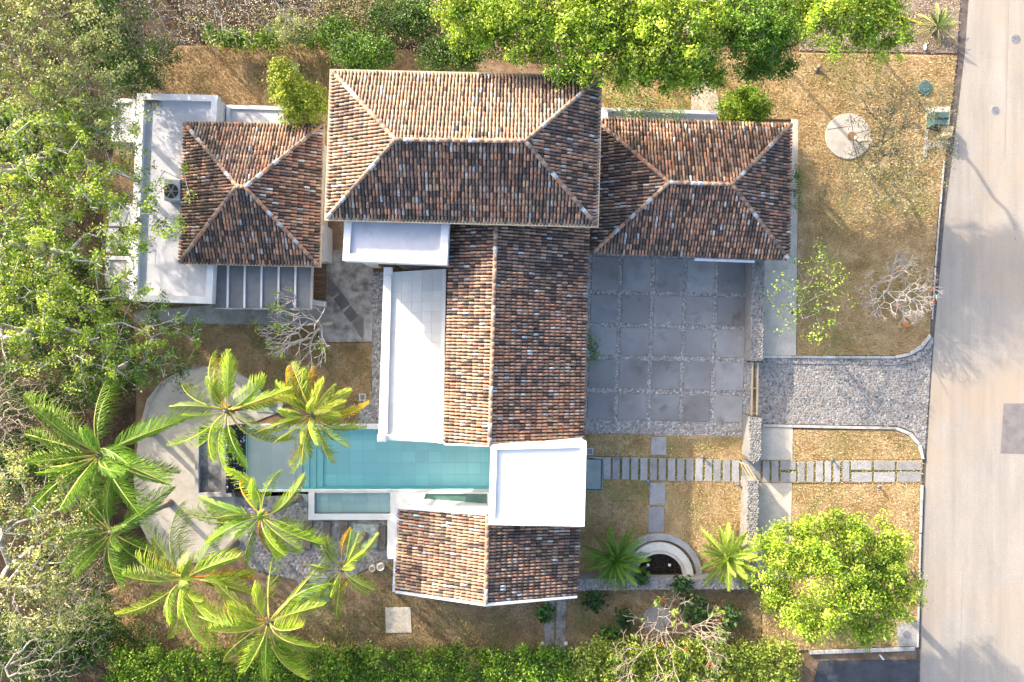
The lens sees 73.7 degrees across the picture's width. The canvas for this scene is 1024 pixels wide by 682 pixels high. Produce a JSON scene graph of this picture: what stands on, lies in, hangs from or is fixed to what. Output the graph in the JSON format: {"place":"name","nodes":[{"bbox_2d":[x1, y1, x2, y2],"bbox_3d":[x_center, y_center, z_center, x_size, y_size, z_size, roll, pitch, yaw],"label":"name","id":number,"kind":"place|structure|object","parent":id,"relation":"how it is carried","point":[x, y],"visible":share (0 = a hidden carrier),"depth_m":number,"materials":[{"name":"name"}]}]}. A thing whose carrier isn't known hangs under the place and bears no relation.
{"place":"outdoors","nodes":[
{"label":"outdoors","id":0,"kind":"place"},
{"bbox_2d":[134,366,275,565],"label":"garden terrace","id":1,"kind":"structure","parent":0,"point":[181,456],"depth_m":42.61,"materials":[{"name":"concrete"}]},
{"bbox_2d":[195,423,234,496],"bbox_3d":[-18.410,7.354,42.392,2.336,0.550,4.508,0,90,0],"label":"stone basin","id":2,"kind":"object","parent":1,"relation":"on","point":[210,478],"visible":0.63,"depth_m":42.37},
{"bbox_2d":[225,424,245,492],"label":"cascade wall","id":3,"kind":"structure","parent":1,"relation":"on","point":[240,435],"depth_m":42.06,"materials":[{"name":"stone"}]},
{"bbox_2d":[105,93,327,309],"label":"guest house","id":4,"kind":"structure","parent":0,"point":[254,211],"depth_m":39.15,"materials":[{"name":"ceramic"}]},
{"bbox_2d":[161,44,330,105],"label":"lawn","id":5,"kind":"structure","parent":0,"point":[235,77],"depth_m":42.59,"materials":[{"name":"plant"}]},
{"bbox_2d":[134,323,371,404],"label":"lawn","id":6,"kind":"structure","parent":0,"point":[245,347],"depth_m":42.59,"materials":[{"name":"plant"}]},
{"bbox_2d":[326,273,372,340],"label":"slab path","id":7,"kind":"structure","parent":0,"point":[343,304],"depth_m":42.54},
{"bbox_2d":[0,0,794,681],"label":"forest floor","id":8,"kind":"structure","parent":0,"point":[118,420],"depth_m":42.64,"materials":[{"name":"plant"}]},
{"bbox_2d":[0,424,74,505],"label":"dark shrub","id":9,"kind":"object","parent":8,"relation":"on","point":[3,462],"visible":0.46,"depth_m":39.93,"materials":[{"name":"green plant"}]},
{"bbox_2d":[0,357,88,458],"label":"bare tree","id":10,"kind":"object","parent":8,"relation":"on","point":[13,425],"visible":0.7,"depth_m":36.56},
{"bbox_2d":[0,93,89,192],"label":"dark shrub","id":11,"kind":"object","parent":8,"relation":"on","point":[5,122],"visible":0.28,"depth_m":39.71,"materials":[{"name":"green plant"}]},
{"bbox_2d":[0,353,97,430],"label":"dark shrub","id":12,"kind":"object","parent":8,"relation":"on","point":[16,391],"visible":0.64,"depth_m":40.35,"materials":[{"name":"green plant"}]},
{"bbox_2d":[0,591,114,681],"bbox_3d":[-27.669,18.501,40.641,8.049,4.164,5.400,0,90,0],"label":"dark shrub","id":13,"kind":"object","parent":8,"relation":"on","point":[71,661],"visible":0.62,"depth_m":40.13,"materials":[{"name":"green plant"}]},
{"bbox_2d":[0,432,120,653],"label":"pale tree","id":14,"kind":"object","parent":8,"relation":"on","point":[32,550],"visible":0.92,"depth_m":35.31,"materials":[{"name":"green plant"}]},
{"bbox_2d":[0,74,136,235],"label":"spring tree","id":15,"kind":"object","parent":8,"relation":"on","point":[10,169],"visible":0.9,"depth_m":35.16,"materials":[{"name":"green plant"}]},
{"bbox_2d":[0,211,138,369],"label":"tree","id":16,"kind":"object","parent":8,"relation":"on","point":[27,309],"visible":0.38,"depth_m":39.98,"materials":[{"name":"green plant"}]},
{"bbox_2d":[0,0,140,126],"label":"pale tree","id":17,"kind":"object","parent":8,"relation":"on","point":[7,20],"visible":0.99,"depth_m":34.56,"materials":[{"name":"green plant"}]},
{"bbox_2d":[0,53,161,162],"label":"pale tree","id":18,"kind":"object","parent":8,"relation":"on","point":[63,133],"visible":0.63,"depth_m":35.69,"materials":[{"name":"green plant"}]},
{"bbox_2d":[0,0,177,681],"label":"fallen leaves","id":19,"kind":"object","parent":8,"relation":"on","point":[83,337],"visible":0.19,"depth_m":42.59,"materials":[{"name":"brown plant"}]},
{"bbox_2d":[0,242,184,397],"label":"spring tree","id":20,"kind":"object","parent":8,"relation":"on","point":[18,333],"visible":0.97,"depth_m":35.97,"materials":[{"name":"green plant"}]},
{"bbox_2d":[0,146,197,317],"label":"spring tree","id":21,"kind":"object","parent":8,"relation":"on","point":[30,243],"visible":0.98,"depth_m":35.06,"materials":[{"name":"green plant"}]},
{"bbox_2d":[76,589,123,647],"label":"green shrub","id":22,"kind":"object","parent":8,"relation":"on","point":[107,612],"visible":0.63,"depth_m":40.76,"materials":[{"name":"green plant"}]},
{"bbox_2d":[47,0,162,95],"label":"dark tree","id":23,"kind":"object","parent":8,"relation":"on","point":[111,8],"visible":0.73,"depth_m":36.99,"materials":[{"name":"green plant"}]},
{"bbox_2d":[21,378,193,533],"bbox_3d":[-22.012,6.226,37.854,8.921,9.657,7.849,31,90,0],"label":"coconut palm","id":24,"kind":"object","parent":8,"relation":"on","point":[123,463],"visible":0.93,"depth_m":35.14,"materials":[{"name":"plant"}]},
{"bbox_2d":[46,345,174,408],"bbox_3d":[-24.417,1.931,41.362,8.240,2.640,3.823,-15,90,0],"label":"green shrub","id":25,"kind":"object","parent":8,"relation":"on","point":[64,371],"visible":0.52,"depth_m":40.99,"materials":[{"name":"green plant"}]},
{"bbox_2d":[47,476,175,591],"bbox_3d":[-21.219,10.113,38.240,6.318,8.864,6.436,0,90,0],"label":"coconut palm","id":26,"kind":"object","parent":8,"relation":"on","point":[115,531],"visible":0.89,"depth_m":35.54,"materials":[{"name":"plant"}]},
{"bbox_2d":[59,104,165,254],"bbox_3d":[-21.675,-8.771,39.366,5.897,6.734,8.351,-36,90,0],"label":"spring tree","id":27,"kind":"object","parent":8,"relation":"on","point":[109,217],"visible":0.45,"depth_m":37.22,"materials":[{"name":"green plant"}]},
{"bbox_2d":[58,300,203,404],"bbox_3d":[-21.212,0.577,39.666,8.569,6.174,5.319,-7,90,0],"label":"spring tree","id":28,"kind":"object","parent":8,"relation":"on","point":[138,369],"visible":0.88,"depth_m":37.84,"materials":[{"name":"green plant"}]},
{"bbox_2d":[99,30,185,98],"bbox_3d":[-22.073,-16.230,40.831,4.975,3.706,4.603,0,90,0],"label":"dark shrub","id":29,"kind":"object","parent":8,"relation":"on","point":[152,52],"visible":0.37,"depth_m":40.62,"materials":[{"name":"green plant"}]},
{"bbox_2d":[97,0,216,64],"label":"bare tree","id":30,"kind":"object","parent":8,"relation":"on","point":[148,2],"visible":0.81,"depth_m":37.38,"materials":[{"name":"grey plant"}]},
{"bbox_2d":[181,0,321,56],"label":"bare tree","id":31,"kind":"object","parent":8,"relation":"on","point":[239,8],"visible":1,"depth_m":37.28,"materials":[{"name":"grey plant"}]},
{"bbox_2d":[200,20,341,55],"bbox_3d":[-14.436,-18.381,41.637,8.934,2.080,2.229,0,90,0],"label":"hedge","id":32,"kind":"object","parent":8,"relation":"on","point":[241,42],"visible":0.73,"depth_m":41.29,"materials":[{"name":"green plant"}]},
{"bbox_2d":[265,5,315,51],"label":"silver bush","id":33,"kind":"object","parent":8,"relation":"on","point":[296,30],"visible":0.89,"depth_m":39.48,"materials":[{"name":"green plant"}]},
{"bbox_2d":[306,6,374,50],"bbox_3d":[-10.102,-18.437,41.337,4.513,2.743,2.747,20,90,0],"label":"green shrub","id":34,"kind":"object","parent":8,"relation":"on","point":[339,27],"visible":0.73,"depth_m":40.64,"materials":[{"name":"green plant"}]},
{"bbox_2d":[308,0,408,39],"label":"dry scrub","id":35,"kind":"object","parent":8,"relation":"on","point":[361,3],"visible":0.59,"depth_m":40.81,"materials":[{"name":"green plant"}]},
{"bbox_2d":[363,0,444,49],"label":"green shrub","id":36,"kind":"object","parent":8,"relation":"on","point":[405,16],"visible":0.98,"depth_m":39.80,"materials":[{"name":"green plant"}]},
{"bbox_2d":[422,0,573,72],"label":"lime tree","id":37,"kind":"object","parent":8,"relation":"on","point":[498,20],"visible":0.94,"depth_m":34.69,"materials":[{"name":"green plant"}]},
{"bbox_2d":[171,0,961,71],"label":"fallen leaves","id":38,"kind":"object","parent":8,"relation":"on","point":[936,46],"visible":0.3,"depth_m":42.59,"materials":[{"name":"brown plant"}]},
{"bbox_2d":[532,0,661,96],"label":"lime tree","id":39,"kind":"object","parent":8,"relation":"on","point":[589,19],"visible":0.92,"depth_m":34.88,"materials":[{"name":"green plant"}]},
{"bbox_2d":[611,0,737,102],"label":"lime tree","id":40,"kind":"object","parent":8,"relation":"on","point":[684,65],"visible":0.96,"depth_m":34.54,"materials":[{"name":"green plant"}]},
{"bbox_2d":[690,0,806,91],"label":"lime tree","id":41,"kind":"object","parent":8,"relation":"on","point":[761,54],"visible":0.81,"depth_m":35.74,"materials":[{"name":"green plant"}]},
{"bbox_2d":[107,560,760,650],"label":"lawn","id":42,"kind":"structure","parent":0,"point":[428,616],"depth_m":42.59,"materials":[{"name":"plant"}]},
{"bbox_2d":[98,618,162,654],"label":"green shrub","id":43,"kind":"object","parent":42,"relation":"on","point":[126,632],"visible":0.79,"depth_m":41.65,"materials":[{"name":"green plant"}]},
{"bbox_2d":[385,607,411,632],"bbox_3d":[-7.078,17.414,42.602,1.662,0.130,1.595,0,90,0],"label":"concrete pad","id":44,"kind":"object","parent":42,"relation":"on","point":[396,622],"visible":1,"depth_m":42.54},
{"bbox_2d":[107,44,761,651],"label":"grass","id":45,"kind":"structure","parent":42,"relation":"on","point":[365,360],"depth_m":42.56,"materials":[{"name":"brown plant"}]},
{"bbox_2d":[544,599,565,650],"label":"path","id":46,"kind":"structure","parent":42,"relation":"on","point":[560,616],"depth_m":42.55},
{"bbox_2d":[643,605,670,632],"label":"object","id":47,"kind":"object","parent":42,"relation":"on","point":[651,618],"visible":0.65,"depth_m":42.55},
{"bbox_2d":[609,589,731,681],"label":"frangipani","id":48,"kind":"object","parent":42,"relation":"on","point":[665,632],"visible":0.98,"depth_m":39.94,"materials":[{"name":"beige plant"}]},
{"bbox_2d":[676,594,714,624],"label":"broadleaf plant","id":49,"kind":"object","parent":42,"relation":"on","point":[694,612],"visible":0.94,"depth_m":41.61,"materials":[{"name":"green plant"}]},
{"bbox_2d":[102,3,959,681],"bbox_3d":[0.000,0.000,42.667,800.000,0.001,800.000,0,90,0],"label":"ground","id":50,"kind":"structure","parent":0,"point":[406,61],"depth_m":42.67,"materials":[{"name":"soil"}]},
{"bbox_2d":[114,500,259,647],"bbox_3d":[-17.309,12.581,38.091,7.324,9.159,7.943,0,90,0],"label":"coconut palm","id":51,"kind":"object","parent":50,"relation":"on","point":[185,578],"visible":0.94,"depth_m":35.55,"materials":[{"name":"plant"}]},
{"bbox_2d":[133,305,331,325],"bbox_3d":[-17.442,-1.631,42.639,12.372,0.095,1.218,1,90,0],"label":"apron","id":52,"kind":"object","parent":50,"relation":"on","point":[207,314],"visible":0.75,"depth_m":42.59,"materials":[{"name":"concrete"}]},
{"bbox_2d":[256,395,282,412],"bbox_3d":[-15.094,3.940,42.612,1.687,0.110,1.035,2,90,0],"label":"gravel pit","id":53,"kind":"object","parent":50,"relation":"on","point":[273,409],"visible":0.36,"depth_m":42.56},
{"bbox_2d":[167,348,296,471],"bbox_3d":[-14.780,3.702,38.550,6.810,8.242,6.663,0,90,0],"label":"coconut palm","id":54,"kind":"object","parent":53,"relation":"on","point":[227,410],"visible":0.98,"depth_m":35.75,"materials":[{"name":"plant"}]},
{"bbox_2d":[251,280,332,376],"bbox_3d":[-12.751,-0.689,40.473,4.724,4.540,5.470,-44,90,0],"label":"frangipani","id":55,"kind":"object","parent":50,"relation":"on","point":[319,325],"visible":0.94,"depth_m":40.03,"materials":[{"name":"grey plant"}]},
{"bbox_2d":[262,54,328,130],"bbox_3d":[-12.042,-14.040,39.974,3.898,5.422,4.086,0,90,0],"label":"yellow shrub","id":56,"kind":"object","parent":50,"relation":"on","point":[303,100],"visible":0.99,"depth_m":38.24,"materials":[{"name":"green plant"}]},
{"bbox_2d":[257,360,369,473],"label":"coconut palm","id":57,"kind":"object","parent":50,"relation":"on","point":[291,399],"visible":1,"depth_m":35.96,"materials":[{"name":"plant"}]},
{"bbox_2d":[234,496,393,581],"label":"pool yard","id":58,"kind":"structure","parent":50,"relation":"on","point":[297,566],"depth_m":42.61,"materials":[{"name":"gravel"}]},
{"bbox_2d":[197,542,335,681],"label":"coconut palm","id":59,"kind":"object","parent":58,"relation":"on","point":[269,621],"visible":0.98,"depth_m":35.23,"materials":[{"name":"plant"}]},
{"bbox_2d":[295,493,307,505],"bbox_3d":[-13.100,9.908,42.612,0.872,0.110,0.740,5,90,0],"label":"gravel pit","id":60,"kind":"object","parent":58,"relation":"on","point":[304,502],"visible":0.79,"depth_m":42.56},
{"bbox_2d":[186,467,325,567],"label":"coconut palm","id":61,"kind":"object","parent":60,"relation":"on","point":[269,540],"visible":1,"depth_m":35.88,"materials":[{"name":"plant"}]},
{"bbox_2d":[308,492,395,519],"bbox_3d":[-9.934,10.267,42.967,5.467,1.000,1.733,0,90,0],"label":"spa basin","id":62,"kind":"object","parent":58,"relation":"in","point":[351,505],"visible":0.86,"depth_m":42.92,"materials":[{"name":"tile"}]},
{"bbox_2d":[352,524,378,547],"bbox_3d":[-9.143,12.152,42.612,1.602,0.110,1.434,2,90,0],"label":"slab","id":63,"kind":"object","parent":58,"relation":"on","point":[371,530],"visible":0.71,"depth_m":42.56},
{"bbox_2d":[308,526,379,619],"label":"coconut palm","id":64,"kind":"object","parent":63,"relation":"on","point":[346,563],"visible":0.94,"depth_m":37.11,"materials":[{"name":"plant"}]},
{"bbox_2d":[99,636,577,681],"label":"hedge","id":65,"kind":"object","parent":50,"relation":"on","point":[331,662],"visible":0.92,"depth_m":40.92,"materials":[{"name":"green plant"}]},
{"bbox_2d":[318,250,372,341],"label":"patio","id":66,"kind":"structure","parent":50,"relation":"on","point":[353,282],"depth_m":42.60,"materials":[{"name":"concrete"}]},
{"bbox_2d":[323,24,404,69],"bbox_3d":[-8.589,-16.682,40.453,4.794,4.469,3.891,0,90,0],"label":"green shrub","id":67,"kind":"object","parent":50,"relation":"on","point":[356,53],"visible":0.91,"depth_m":39.27,"materials":[{"name":"green plant"}]},
{"bbox_2d":[246,424,490,491],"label":"swimming pool","id":68,"kind":"structure","parent":50,"relation":"in","point":[367,461],"depth_m":43.42,"materials":[{"name":"liquid"}]},
{"bbox_2d":[358,271,383,429],"bbox_3d":[-8.736,0.611,42.634,1.587,0.106,10.037,1,90,0],"label":"pebble strip","id":69,"kind":"object","parent":50,"relation":"on","point":[369,414],"visible":0.77,"depth_m":42.60,"materials":[{"name":"gravel"}]},
{"bbox_2d":[387,492,488,558],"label":"pool deck","id":70,"kind":"structure","parent":50,"relation":"on","point":[410,497],"depth_m":42.31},
{"bbox_2d":[412,30,486,71],"bbox_3d":[-3.633,-16.692,40.652,4.520,4.094,3.325,0,90,0],"label":"green shrub","id":71,"kind":"object","parent":50,"relation":"on","point":[440,55],"visible":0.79,"depth_m":39.55,"materials":[{"name":"green plant"}]},
{"bbox_2d":[324,69,603,605],"bbox_3d":[-2.272,0.198,38.262,15.272,8.810,29.112,0,90,0],"label":"villa","id":72,"kind":"object","parent":50,"relation":"on","point":[497,175],"visible":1,"depth_m":36.93,"materials":[{"name":"tile"}]},
{"bbox_2d":[602,107,717,121],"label":"boundary wall","id":73,"kind":"structure","parent":50,"relation":"on","point":[690,115],"depth_m":40.17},
{"bbox_2d":[577,573,748,590],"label":"stone wall","id":74,"kind":"structure","parent":50,"relation":"on","point":[660,581],"depth_m":41.57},
{"bbox_2d":[625,533,702,575],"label":"fountain pond","id":75,"kind":"structure","parent":50,"relation":"on","point":[673,549],"depth_m":42.29,"materials":[{"name":"concrete"}]},
{"bbox_2d":[568,630,804,681],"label":"hedge","id":76,"kind":"object","parent":50,"relation":"on","point":[788,655],"visible":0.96,"depth_m":40.88,"materials":[{"name":"green plant"}]},
{"bbox_2d":[740,476,759,577],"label":"stone wall","id":77,"kind":"structure","parent":50,"relation":"on","point":[749,509],"depth_m":41.37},
{"bbox_2d":[742,415,762,463],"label":"stone wall","id":78,"kind":"structure","parent":50,"relation":"on","point":[751,438],"depth_m":41.37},
{"bbox_2d":[589,457,920,481],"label":"walkway","id":79,"kind":"structure","parent":50,"relation":"on","point":[679,473],"depth_m":42.55,"materials":[{"name":"grey stone"}]},
{"bbox_2d":[761,237,860,345],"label":"young tree","id":80,"kind":"object","parent":50,"relation":"on","point":[795,311],"visible":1,"depth_m":39.25,"materials":[{"name":"green plant"}]},
{"bbox_2d":[762,424,924,458],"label":"kerb","id":81,"kind":"structure","parent":50,"relation":"on","point":[915,439],"depth_m":42.50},
{"bbox_2d":[763,334,931,358],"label":"kerb","id":82,"kind":"structure","parent":50,"relation":"on","point":[921,346],"depth_m":42.50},
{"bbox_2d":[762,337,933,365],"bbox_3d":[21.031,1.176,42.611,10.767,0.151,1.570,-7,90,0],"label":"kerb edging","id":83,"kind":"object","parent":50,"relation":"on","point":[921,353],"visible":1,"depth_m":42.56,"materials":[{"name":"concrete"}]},
{"bbox_2d":[808,646,914,654],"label":"kerb","id":84,"kind":"structure","parent":50,"relation":"on","point":[861,650],"depth_m":42.45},
{"bbox_2d":[800,0,959,52],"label":"verge","id":85,"kind":"structure","parent":50,"relation":"on","point":[914,6],"depth_m":42.61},
{"bbox_2d":[764,0,920,74],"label":"lime tree","id":86,"kind":"object","parent":85,"relation":"on","point":[835,12],"visible":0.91,"depth_m":35.93,"materials":[{"name":"green plant"}]},
{"bbox_2d":[914,2,960,48],"bbox_3d":[26.366,-19.458,42.098,2.771,1.443,2.748,-30,90,0],"label":"dry palmetto","id":87,"kind":"object","parent":85,"relation":"on","point":[933,28],"visible":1,"depth_m":42.15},
{"bbox_2d":[647,482,664,532],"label":"garden path","id":88,"kind":"structure","parent":0,"point":[658,491],"depth_m":42.55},
{"bbox_2d":[584,433,744,458],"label":"lawn","id":89,"kind":"structure","parent":0,"point":[672,444],"depth_m":42.59,"materials":[{"name":"brown plant"}]},
{"bbox_2d":[583,251,752,436],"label":"courtyard","id":90,"kind":"structure","parent":0,"point":[668,332],"depth_m":42.57,"materials":[{"name":"stone"}]},
{"bbox_2d":[744,259,765,361],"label":"stone wall","id":91,"kind":"structure","parent":90,"relation":"on","point":[754,316],"depth_m":41.37,"materials":[{"name":"stone"}]},
{"bbox_2d":[591,116,792,262],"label":"garage","id":92,"kind":"structure","parent":0,"point":[700,189],"depth_m":38.74,"materials":[{"name":"tile"}]},
{"bbox_2d":[578,456,921,572],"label":"lawn","id":93,"kind":"structure","parent":0,"point":[613,527],"depth_m":42.59,"materials":[{"name":"brown plant"}]},
{"bbox_2d":[580,526,650,592],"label":"date palm","id":94,"kind":"object","parent":93,"relation":"on","point":[612,559],"visible":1,"depth_m":41.05,"materials":[{"name":"plant"}]},
{"bbox_2d":[700,522,761,591],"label":"date palm","id":95,"kind":"object","parent":93,"relation":"on","point":[732,557],"visible":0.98,"depth_m":40.98,"materials":[{"name":"plant"}]},
{"bbox_2d":[578,52,957,650],"bbox_3d":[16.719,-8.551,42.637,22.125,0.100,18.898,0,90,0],"label":"lawn","id":96,"kind":"structure","parent":0,"point":[826,111],"depth_m":42.59,"materials":[{"name":"brown plant"}]},
{"bbox_2d":[602,61,686,126],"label":"understory tree","id":97,"kind":"object","parent":96,"relation":"on","point":[631,95],"visible":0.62,"depth_m":39.49,"materials":[{"name":"green plant"}]},
{"bbox_2d":[707,80,779,123],"bbox_3d":[13.899,-13.847,41.141,4.125,3.201,3.344,0,90,0],"label":"round bush","id":98,"kind":"object","parent":96,"relation":"on","point":[741,104],"visible":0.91,"depth_m":40.38,"materials":[{"name":"green plant"}]},
{"bbox_2d":[825,113,870,158],"bbox_3d":[20.957,-12.752,42.583,2.850,0.168,2.853,0,90,0],"label":"disc","id":99,"kind":"object","parent":96,"relation":"on","point":[839,138],"visible":0.87,"depth_m":42.51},
{"bbox_2d":[815,66,963,231],"bbox_3d":[21.389,-10.899,39.800,8.313,5.890,9.634,0,90,0],"label":"sparse tree","id":100,"kind":"object","parent":96,"relation":"on","point":[879,145],"visible":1,"depth_m":38.16,"materials":[{"name":"grey plant"}]},
{"bbox_2d":[853,249,944,327],"bbox_3d":[23.128,-3.076,41.128,4.938,3.078,4.713,38,90,0],"label":"frangipani","id":101,"kind":"object","parent":96,"relation":"on","point":[904,294],"visible":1,"depth_m":40.99,"materials":[{"name":"grey plant"}]},
{"bbox_2d":[757,483,791,577],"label":"pavement","id":102,"kind":"structure","parent":0,"point":[775,501],"depth_m":42.57,"materials":[{"name":"concrete"}]},
{"bbox_2d":[760,425,792,459],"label":"pavement","id":103,"kind":"structure","parent":0,"point":[776,443],"depth_m":42.57,"materials":[{"name":"concrete"}]},
{"bbox_2d":[763,119,797,354],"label":"pavement","id":104,"kind":"structure","parent":0,"point":[774,343],"depth_m":42.57,"materials":[{"name":"concrete"}]},
{"bbox_2d":[762,484,920,649],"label":"lawn","id":105,"kind":"structure","parent":0,"point":[893,517],"depth_m":42.59,"materials":[{"name":"brown plant"}]},
{"bbox_2d":[742,502,933,654],"bbox_3d":[18.245,13.102,39.137,9.926,7.324,8.930,0,90,0],"label":"shade tree","id":106,"kind":"object","parent":105,"relation":"on","point":[869,573],"visible":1,"depth_m":37.07,"materials":[{"name":"green plant"}]},
{"bbox_2d":[754,348,931,453],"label":"driveway","id":107,"kind":"structure","parent":0,"point":[848,394],"depth_m":42.61,"materials":[{"name":"gravel"}]},
{"bbox_2d":[793,429,920,458],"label":"lawn","id":108,"kind":"structure","parent":0,"point":[830,442],"depth_m":42.59,"materials":[{"name":"brown plant"}]},
{"bbox_2d":[814,660,917,681],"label":"neighbour driveway","id":109,"kind":"structure","parent":0,"point":[867,671],"depth_m":42.62,"materials":[{"name":"asphalt"}]},
{"bbox_2d":[920,0,1023,681],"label":"road","id":110,"kind":"structure","parent":0,"point":[972,502],"depth_m":42.66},
{"bbox_2d":[916,0,967,681],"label":"gutter","id":111,"kind":"object","parent":110,"relation":"on","point":[961,41],"visible":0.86,"depth_m":42.65,"materials":[{"name":"concrete"}]},
{"bbox_2d":[1000,403,1023,453],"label":"road patch","id":112,"kind":"object","parent":110,"relation":"on","point":[1012,439],"visible":1,"depth_m":42.65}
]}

